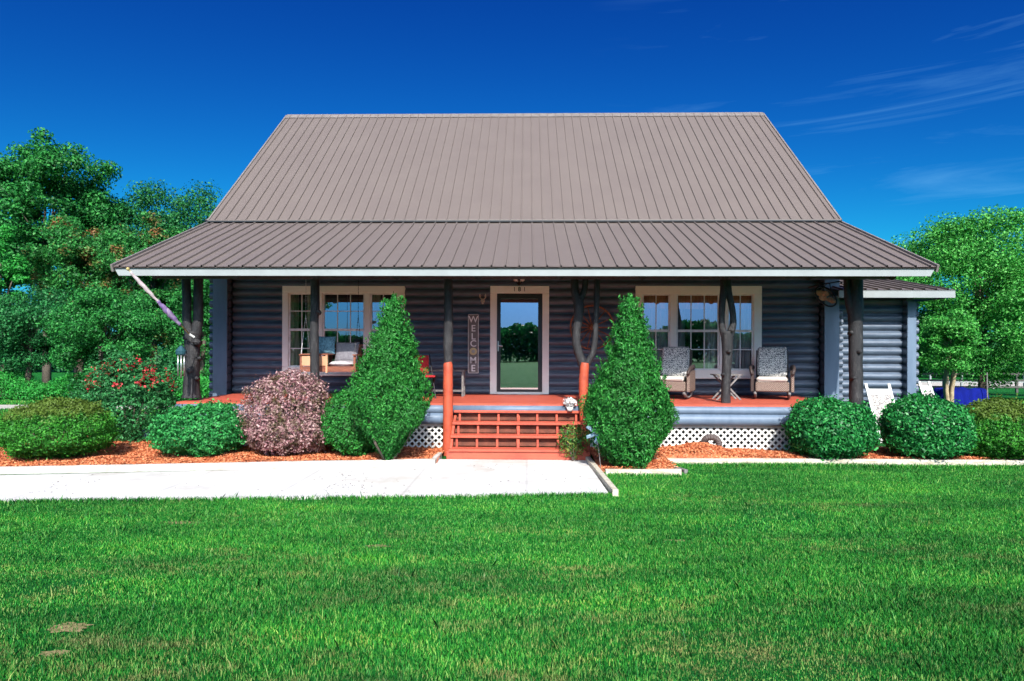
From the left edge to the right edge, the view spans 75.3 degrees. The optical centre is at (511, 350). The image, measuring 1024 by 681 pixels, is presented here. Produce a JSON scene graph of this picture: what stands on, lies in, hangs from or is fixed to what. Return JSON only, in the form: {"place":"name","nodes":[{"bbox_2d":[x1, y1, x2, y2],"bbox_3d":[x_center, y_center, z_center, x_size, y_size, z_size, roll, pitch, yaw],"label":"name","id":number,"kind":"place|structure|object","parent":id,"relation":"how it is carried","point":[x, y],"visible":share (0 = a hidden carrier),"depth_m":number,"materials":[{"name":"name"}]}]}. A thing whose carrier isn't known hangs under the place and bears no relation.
{"place":"outdoors","nodes":[
{"label":"outdoors","id":0,"kind":"place"},
{"bbox_2d":[0,405,173,409],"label":"driveway","id":1,"kind":"structure","parent":0,"point":[6,406],"depth_m":23.10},
{"bbox_2d":[0,355,1023,680],"bbox_3d":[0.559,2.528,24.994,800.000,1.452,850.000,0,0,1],"label":"ground","id":2,"kind":"structure","parent":0,"point":[1006,393],"depth_m":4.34,"materials":[{"name":"green plant"}]},
{"bbox_2d":[0,224,31,396],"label":"shade tree","id":3,"kind":"object","parent":2,"relation":"on","point":[14,272],"visible":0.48,"depth_m":30.43,"materials":[{"name":"green plant"}]},
{"bbox_2d":[0,282,92,398],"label":"shade tree","id":4,"kind":"object","parent":2,"relation":"on","point":[23,315],"visible":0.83,"depth_m":28.05,"materials":[{"name":"green plant"}]},
{"bbox_2d":[0,126,123,384],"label":"shade tree","id":5,"kind":"object","parent":2,"relation":"on","point":[39,169],"visible":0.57,"depth_m":41.44,"materials":[{"name":"green plant"}]},
{"bbox_2d":[14,215,133,384],"bbox_3d":[-22.405,-2.240,34.388,5.706,9.352,6.081,0,0,-41],"label":"shade tree","id":6,"kind":"object","parent":2,"relation":"on","point":[66,239],"visible":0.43,"depth_m":33.18,"materials":[{"name":"green plant"}]},
{"bbox_2d":[57,159,137,355],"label":"shade tree","id":7,"kind":"object","parent":2,"relation":"on","point":[108,170],"visible":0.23,"depth_m":43.67,"materials":[{"name":"green plant"}]},
{"bbox_2d":[31,282,171,377],"bbox_3d":[-16.760,-0.322,27.532,4.870,5.091,5.437,0,0,-24],"label":"shade tree","id":8,"kind":"object","parent":2,"relation":"on","point":[86,332],"visible":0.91,"depth_m":26.66,"materials":[{"name":"green plant"}]},
{"bbox_2d":[0,369,210,400],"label":"undergrowth","id":9,"kind":"object","parent":2,"relation":"on","point":[31,390],"visible":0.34,"depth_m":27.19,"materials":[{"name":"green plant"}]},
{"bbox_2d":[89,386,130,403],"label":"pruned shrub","id":10,"kind":"object","parent":2,"relation":"on","point":[111,394],"visible":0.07,"depth_m":13.72,"materials":[{"name":"green plant"}]},
{"bbox_2d":[85,210,192,373],"bbox_3d":[-18.300,-2.359,33.456,5.832,9.536,5.528,0,0,43],"label":"shade tree","id":11,"kind":"object","parent":2,"relation":"on","point":[119,249],"visible":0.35,"depth_m":32.87,"materials":[{"name":"green plant"}]},
{"bbox_2d":[111,177,192,346],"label":"shade tree","id":12,"kind":"object","parent":2,"relation":"on","point":[147,201],"visible":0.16,"depth_m":45.62,"materials":[{"name":"green plant"}]},
{"bbox_2d":[139,179,224,288],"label":"shade tree","id":13,"kind":"object","parent":2,"relation":"on","point":[205,210],"visible":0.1,"depth_m":47.14,"materials":[{"name":"green plant"}]},
{"bbox_2d":[157,279,212,395],"bbox_3d":[-13.706,-0.984,29.264,2.879,6.552,3.582,0,0,24],"label":"shade tree","id":14,"kind":"object","parent":2,"relation":"on","point":[176,301],"visible":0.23,"depth_m":28.47,"materials":[{"name":"green plant"}]},
{"bbox_2d":[197,212,209,365],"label":"shade tree","id":15,"kind":"object","parent":2,"relation":"on","point":[202,337],"visible":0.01,"depth_m":47.92,"materials":[{"name":"green plant"}]},
{"bbox_2d":[0,458,431,474],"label":"edging board","id":16,"kind":"object","parent":2,"relation":"on","point":[4,470],"visible":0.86,"depth_m":9.87,"materials":[{"name":"concrete"}]},
{"bbox_2d":[0,459,607,501],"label":"walkway","id":17,"kind":"structure","parent":2,"relation":"on","point":[445,477],"depth_m":8.86,"materials":[{"name":"concrete"}]},
{"bbox_2d":[557,421,588,460],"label":"leafy plant","id":18,"kind":"object","parent":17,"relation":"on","point":[576,439],"visible":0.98,"depth_m":10.58,"materials":[{"name":"green plant"}]},
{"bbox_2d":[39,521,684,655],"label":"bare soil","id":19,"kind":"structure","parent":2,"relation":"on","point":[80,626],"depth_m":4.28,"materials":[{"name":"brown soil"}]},
{"bbox_2d":[430,452,441,465],"bbox_3d":[-1.212,1.738,10.609,0.075,0.115,0.743,0,0,3],"label":"edging board","id":20,"kind":"object","parent":2,"relation":"on","point":[433,460],"visible":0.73,"depth_m":10.44,"materials":[{"name":"concrete"}]},
{"bbox_2d":[0,437,1019,468],"bbox_3d":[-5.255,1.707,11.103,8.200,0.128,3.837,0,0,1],"label":"mulch bed","id":21,"kind":"object","parent":2,"relation":"on","point":[234,455],"visible":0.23,"depth_m":10.45,"materials":[{"name":"brown wood"}]},
{"bbox_2d":[0,392,122,461],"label":"round bush","id":22,"kind":"object","parent":21,"relation":"on","point":[14,441],"visible":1,"depth_m":10.07,"materials":[{"name":"green plant"}]},
{"bbox_2d":[60,345,185,444],"bbox_3d":[-7.188,0.830,12.447,2.506,1.866,1.796,0,0,1],"label":"rose bush","id":23,"kind":"object","parent":21,"relation":"on","point":[141,379],"visible":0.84,"depth_m":12.09,"materials":[{"name":"green plant"}]},
{"bbox_2d":[142,398,261,457],"bbox_3d":[-5.039,1.269,10.838,1.747,0.946,1.498,0,0,1],"label":"round bush","id":24,"kind":"object","parent":21,"relation":"on","point":[198,433],"visible":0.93,"depth_m":10.45,"materials":[{"name":"green plant"}]},
{"bbox_2d":[233,368,337,456],"bbox_3d":[-3.640,1.009,10.919,1.650,1.470,1.532,0,0,1],"label":"plum bush","id":25,"kind":"object","parent":21,"relation":"on","point":[261,397],"visible":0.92,"depth_m":10.51,"materials":[{"name":"pink plant"}]},
{"bbox_2d":[315,386,380,455],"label":"round bush","id":26,"kind":"object","parent":21,"relation":"on","point":[355,442],"visible":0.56,"depth_m":10.55,"materials":[{"name":"green plant"}]},
{"bbox_2d":[345,291,434,459],"bbox_3d":[-1.887,0.439,10.295,1.371,2.733,1.360,0,0,1],"label":"cypress shrub","id":27,"kind":"object","parent":21,"relation":"on","point":[399,388],"visible":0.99,"depth_m":9.99,"materials":[{"name":"green plant"}]},
{"bbox_2d":[4,322,1023,376],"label":"back woods","id":28,"kind":"object","parent":2,"relation":"on","point":[159,348],"visible":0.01,"depth_m":90.72,"materials":[{"name":"green plant"}]},
{"bbox_2d":[442,362,590,459],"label":"porch steps","id":29,"kind":"structure","parent":2,"relation":"on","point":[454,438],"depth_m":11.21,"materials":[{"name":"red paint"}]},
{"bbox_2d":[563,396,576,410],"bbox_3d":[0.995,0.912,11.373,0.256,0.252,0.201,0,0,1],"label":"flower pot","id":30,"kind":"object","parent":29,"relation":"on","point":[572,401],"visible":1,"depth_m":11.34,"materials":[{"name":"white ceramic"}]},
{"bbox_2d":[110,112,954,449],"bbox_3d":[1.088,-2.426,17.368,15.481,8.611,13.102,0,0,1],"label":"log cabin","id":31,"kind":"object","parent":2,"relation":"on","point":[718,242],"visible":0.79,"depth_m":13.93,"materials":[{"name":"metal"}]},
{"bbox_2d":[126,267,194,337],"bbox_3d":[-5.951,-0.789,11.274,0.108,1.145,1.114,0,0,41],"label":"flag","id":32,"kind":"object","parent":31,"relation":"attached to","point":[169,313],"visible":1,"depth_m":11.24,"materials":[{"name":"fabric"}]},
{"bbox_2d":[175,341,195,377],"bbox_3d":[-5.628,0.155,11.535,0.178,0.626,0.432,0,0,35],"label":"wind chime","id":33,"kind":"object","parent":31,"relation":"hanging from","point":[181,350],"visible":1,"depth_m":11.38,"materials":[{"name":"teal metal"}]},
{"bbox_2d":[299,279,363,372],"bbox_3d":[-3.410,-0.644,12.618,1.060,2.120,0.695,0,0,1],"label":"porch swing","id":34,"kind":"object","parent":31,"relation":"hanging from","point":[325,366],"visible":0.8,"depth_m":12.30,"materials":[{"name":"natural brown wood"},{"name":"cushion fabric"},{"name":"metal chain"}]},
{"bbox_2d":[319,336,335,353],"bbox_3d":[-3.551,-0.105,12.664,0.360,0.340,0.140,0,-12,-5],"label":"pillow","id":35,"kind":"object","parent":34,"relation":"on","point":[326,344],"visible":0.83,"depth_m":12.61,"materials":[{"name":"blue fabric"}]},
{"bbox_2d":[329,361,357,365],"bbox_3d":[-3.166,0.251,12.495,0.460,0.120,0.460,0,0,1],"label":"seat cushion","id":36,"kind":"object","parent":34,"relation":"on","point":[341,363],"visible":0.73,"depth_m":12.29,"materials":[{"name":"fabric"}]},
{"bbox_2d":[335,342,359,362],"bbox_3d":[-3.151,0.036,12.675,0.460,0.400,0.150,0,-14,5],"label":"pillow","id":37,"kind":"object","parent":36,"relation":"on","point":[344,351],"visible":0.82,"depth_m":12.61,"materials":[{"name":"grey fabric"}]},
{"bbox_2d":[282,286,404,375],"bbox_3d":[-3.555,-0.414,14.064,2.638,1.894,0.229,0,0,1],"label":"window","id":38,"kind":"structure","parent":31,"relation":"in","point":[290,294],"depth_m":14.01,"materials":[{"name":"paint"}]},
{"bbox_2d":[415,354,436,398],"bbox_3d":[-1.769,0.496,12.751,0.524,0.854,0.479,0,0,-24],"label":"folding chair","id":39,"kind":"object","parent":31,"relation":"on","point":[425,362],"visible":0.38,"depth_m":12.98,"materials":[{"name":"red fabric"}]},
{"bbox_2d":[425,369,466,396],"bbox_3d":[-1.506,0.650,13.338,1.160,0.530,0.360,0,0,1],"label":"console table","id":40,"kind":"object","parent":31,"relation":"on","point":[463,382],"visible":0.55,"depth_m":13.18,"materials":[{"name":"grey wood"}]},
{"bbox_2d":[468,314,478,372],"bbox_3d":[-0.809,-0.139,13.874,0.222,1.232,0.040,0,0,1],"label":"welcome sign","id":41,"kind":"object","parent":31,"relation":"attached to","point":[473,343],"visible":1,"depth_m":13.87,"materials":[{"name":"white paint"}]},
{"bbox_2d":[479,294,485,303],"bbox_3d":[-0.609,-1.072,13.841,0.143,0.219,0.084,0,0,1],"label":"wall ornament","id":42,"kind":"object","parent":31,"relation":"attached to","point":[482,300],"depth_m":13.83,"materials":[{"name":"paint"}]},
{"bbox_2d":[513,279,524,284],"bbox_3d":[0.148,-1.437,13.860,0.237,0.165,0.201,0,0,1],"label":"flood light","id":43,"kind":"object","parent":31,"relation":"attached to","point":[520,281],"visible":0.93,"depth_m":13.81,"materials":[{"name":"black metal"}]},
{"bbox_2d":[490,286,548,393],"bbox_3d":[0.158,-0.218,13.910,1.234,2.271,0.141,0,0,1],"label":"door","id":44,"kind":"structure","parent":31,"relation":"in","point":[496,292],"depth_m":13.91,"materials":[{"name":"paint"}]},
{"bbox_2d":[570,305,614,349],"bbox_3d":[1.666,-0.483,13.786,0.936,0.936,0.100,0,0,1],"label":"wagon wheel","id":45,"kind":"object","parent":31,"relation":"attached to","point":[590,327],"visible":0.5,"depth_m":13.79,"materials":[{"name":"metal"}]},
{"bbox_2d":[657,347,694,398],"bbox_3d":[3.121,0.420,12.892,0.835,1.002,0.920,0,0,25],"label":"rocking chair","id":46,"kind":"object","parent":31,"relation":"on","point":[677,366],"visible":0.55,"depth_m":12.99,"materials":[{"name":"fabric"}]},
{"bbox_2d":[635,286,761,378],"bbox_3d":[3.885,-0.380,13.903,2.655,1.931,0.244,0,0,1],"label":"window","id":47,"kind":"structure","parent":31,"relation":"in","point":[665,306],"depth_m":13.88,"materials":[{"name":"paint"}]},
{"bbox_2d":[710,374,742,399],"bbox_3d":[4.087,0.699,12.659,0.520,0.490,0.343,0,0,1],"label":"side table","id":48,"kind":"object","parent":31,"relation":"on","point":[733,392],"visible":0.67,"depth_m":12.52,"materials":[{"name":"grey wood"}]},
{"bbox_2d":[749,347,795,398],"bbox_3d":[5.036,0.427,12.848,0.835,1.002,0.920,0,0,21],"label":"rocking chair","id":49,"kind":"object","parent":31,"relation":"on","point":[772,369],"visible":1,"depth_m":12.95,"materials":[{"name":"grey fabric"}]},
{"bbox_2d":[808,281,841,306],"bbox_3d":[5.795,-1.040,12.273,0.582,0.481,0.108,0,0,13],"label":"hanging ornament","id":50,"kind":"object","parent":31,"relation":"hanging from","point":[823,295],"visible":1,"depth_m":12.26,"materials":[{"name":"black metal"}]},
{"bbox_2d":[586,457,617,495],"bbox_3d":[1.242,1.752,9.409,0.080,0.104,2.572,0,0,-1],"label":"edging board","id":51,"kind":"object","parent":2,"relation":"on","point":[608,484],"visible":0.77,"depth_m":8.97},
{"bbox_2d":[605,468,681,475],"bbox_3d":[1.886,1.755,9.547,1.091,0.103,0.094,0,0,0],"label":"edging board","id":52,"kind":"object","parent":2,"relation":"on","point":[658,471],"visible":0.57,"depth_m":9.50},
{"bbox_2d":[673,465,687,473],"bbox_3d":[2.382,1.761,10.009,0.067,0.094,0.924,0,0,-17],"label":"edging board","id":53,"kind":"object","parent":2,"relation":"on","point":[685,471],"visible":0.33,"depth_m":9.61,"materials":[{"name":"brown wood"}]},
{"bbox_2d":[589,443,1006,472],"bbox_3d":[7.020,1.675,10.753,11.440,0.273,2.580,0,0,1],"label":"mulch bed","id":54,"kind":"object","parent":2,"relation":"on","point":[691,454],"visible":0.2,"depth_m":10.64,"materials":[{"name":"brown wood"}]},
{"bbox_2d":[586,422,600,467],"bbox_3d":[1.248,1.405,9.796,0.314,0.740,0.066,0,0,1],"label":"pinwheel","id":55,"kind":"object","parent":54,"relation":"on","point":[591,435],"visible":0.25,"depth_m":9.79,"materials":[{"name":"metal"}]},
{"bbox_2d":[578,293,679,468],"bbox_3d":[1.763,0.483,9.914,1.372,2.699,1.322,0,0,-31],"label":"cypress shrub","id":56,"kind":"object","parent":54,"relation":"on","point":[629,436],"visible":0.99,"depth_m":9.61,"materials":[{"name":"green plant"}]},
{"bbox_2d":[701,434,722,446],"bbox_3d":[3.358,1.566,11.202,0.372,0.327,0.168,0,0,24],"label":"drain pipe","id":57,"kind":"object","parent":54,"relation":"on","point":[716,439],"visible":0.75,"depth_m":11.14,"materials":[{"name":"grey plastic"}]},
{"bbox_2d":[781,392,887,460],"bbox_3d":[5.135,1.228,10.766,1.470,1.093,1.375,0,0,-16],"label":"round bush","id":58,"kind":"object","parent":54,"relation":"on","point":[850,436],"visible":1,"depth_m":10.39,"materials":[{"name":"green plant"}]},
{"bbox_2d":[877,388,979,459],"bbox_3d":[6.774,1.202,10.857,1.483,1.158,1.520,0,0,1],"label":"round bush","id":59,"kind":"object","parent":54,"relation":"on","point":[901,433],"visible":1,"depth_m":10.45,"materials":[{"name":"green plant"}]},
{"bbox_2d":[943,393,1023,459],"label":"round bush","id":60,"kind":"object","parent":54,"relation":"on","point":[1009,446],"visible":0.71,"depth_m":10.42,"materials":[{"name":"green plant"}]},
{"bbox_2d":[654,458,1023,466],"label":"edging board","id":61,"kind":"object","parent":2,"relation":"on","point":[863,461],"visible":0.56,"depth_m":10.44,"materials":[{"name":"wood"}]},
{"bbox_2d":[864,383,894,440],"bbox_3d":[7.459,1.250,13.284,0.611,1.164,0.428,0,0,1],"label":"lounge frame","id":62,"kind":"object","parent":2,"relation":"on","point":[879,398],"visible":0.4,"depth_m":13.38,"materials":[{"name":"white paint"}]},
{"bbox_2d":[918,381,934,423],"bbox_3d":[9.579,1.272,15.136,0.241,1.136,0.533,0,0,-32],"label":"lounge frame","id":63,"kind":"object","parent":2,"relation":"on","point":[928,388],"visible":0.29,"depth_m":15.23,"materials":[{"name":"white paint"}]},
{"bbox_2d":[916,305,992,401],"bbox_3d":[13.281,0.379,20.183,2.056,3.463,2.029,0,0,-35],"label":"crepe myrtle","id":64,"kind":"object","parent":2,"relation":"on","point":[959,339],"visible":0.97,"depth_m":19.84,"materials":[{"name":"green plant"}]},
{"bbox_2d":[890,204,1023,389],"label":"shade tree","id":65,"kind":"object","parent":2,"relation":"on","point":[968,249],"visible":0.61,"depth_m":30.95,"materials":[{"name":"green plant"}]},
{"bbox_2d":[933,372,988,406],"bbox_3d":[14.615,1.371,21.633,1.560,1.351,1.152,0,0,1],"label":"covered trailer","id":66,"kind":"object","parent":2,"relation":"on","point":[963,395],"visible":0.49,"depth_m":21.26,"materials":[{"name":"blue fabric"}]},
{"bbox_2d":[918,372,1023,392],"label":"rail fence","id":67,"kind":"object","parent":2,"relation":"on","point":[1016,387],"visible":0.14,"depth_m":45.54,"materials":[{"name":"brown wood"}]},
{"bbox_2d":[920,375,1023,388],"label":"rail fence","id":68,"kind":"object","parent":2,"relation":"on","point":[961,383],"visible":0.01,"depth_m":57.43,"materials":[{"name":"paint"}]},
{"bbox_2d":[975,328,1021,372],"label":"shade tree","id":69,"kind":"object","parent":2,"relation":"on","point":[1004,362],"visible":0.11,"depth_m":81.14,"materials":[{"name":"green plant"}]},
{"bbox_2d":[0,393,1023,439],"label":"side grass","id":70,"kind":"structure","parent":0,"point":[12,401],"depth_m":25.05,"materials":[{"name":"plant"}]},
{"bbox_2d":[0,0,1023,352],"label":"sky","id":71,"kind":"structure","parent":0,"point":[901,113],"materials":[{"name":"blue"}]},
{"bbox_2d":[916,382,1022,385],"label":"gravel road","id":72,"kind":"structure","parent":0,"point":[940,384],"depth_m":66.11,"materials":[{"name":"grey gravel"}]}
]}

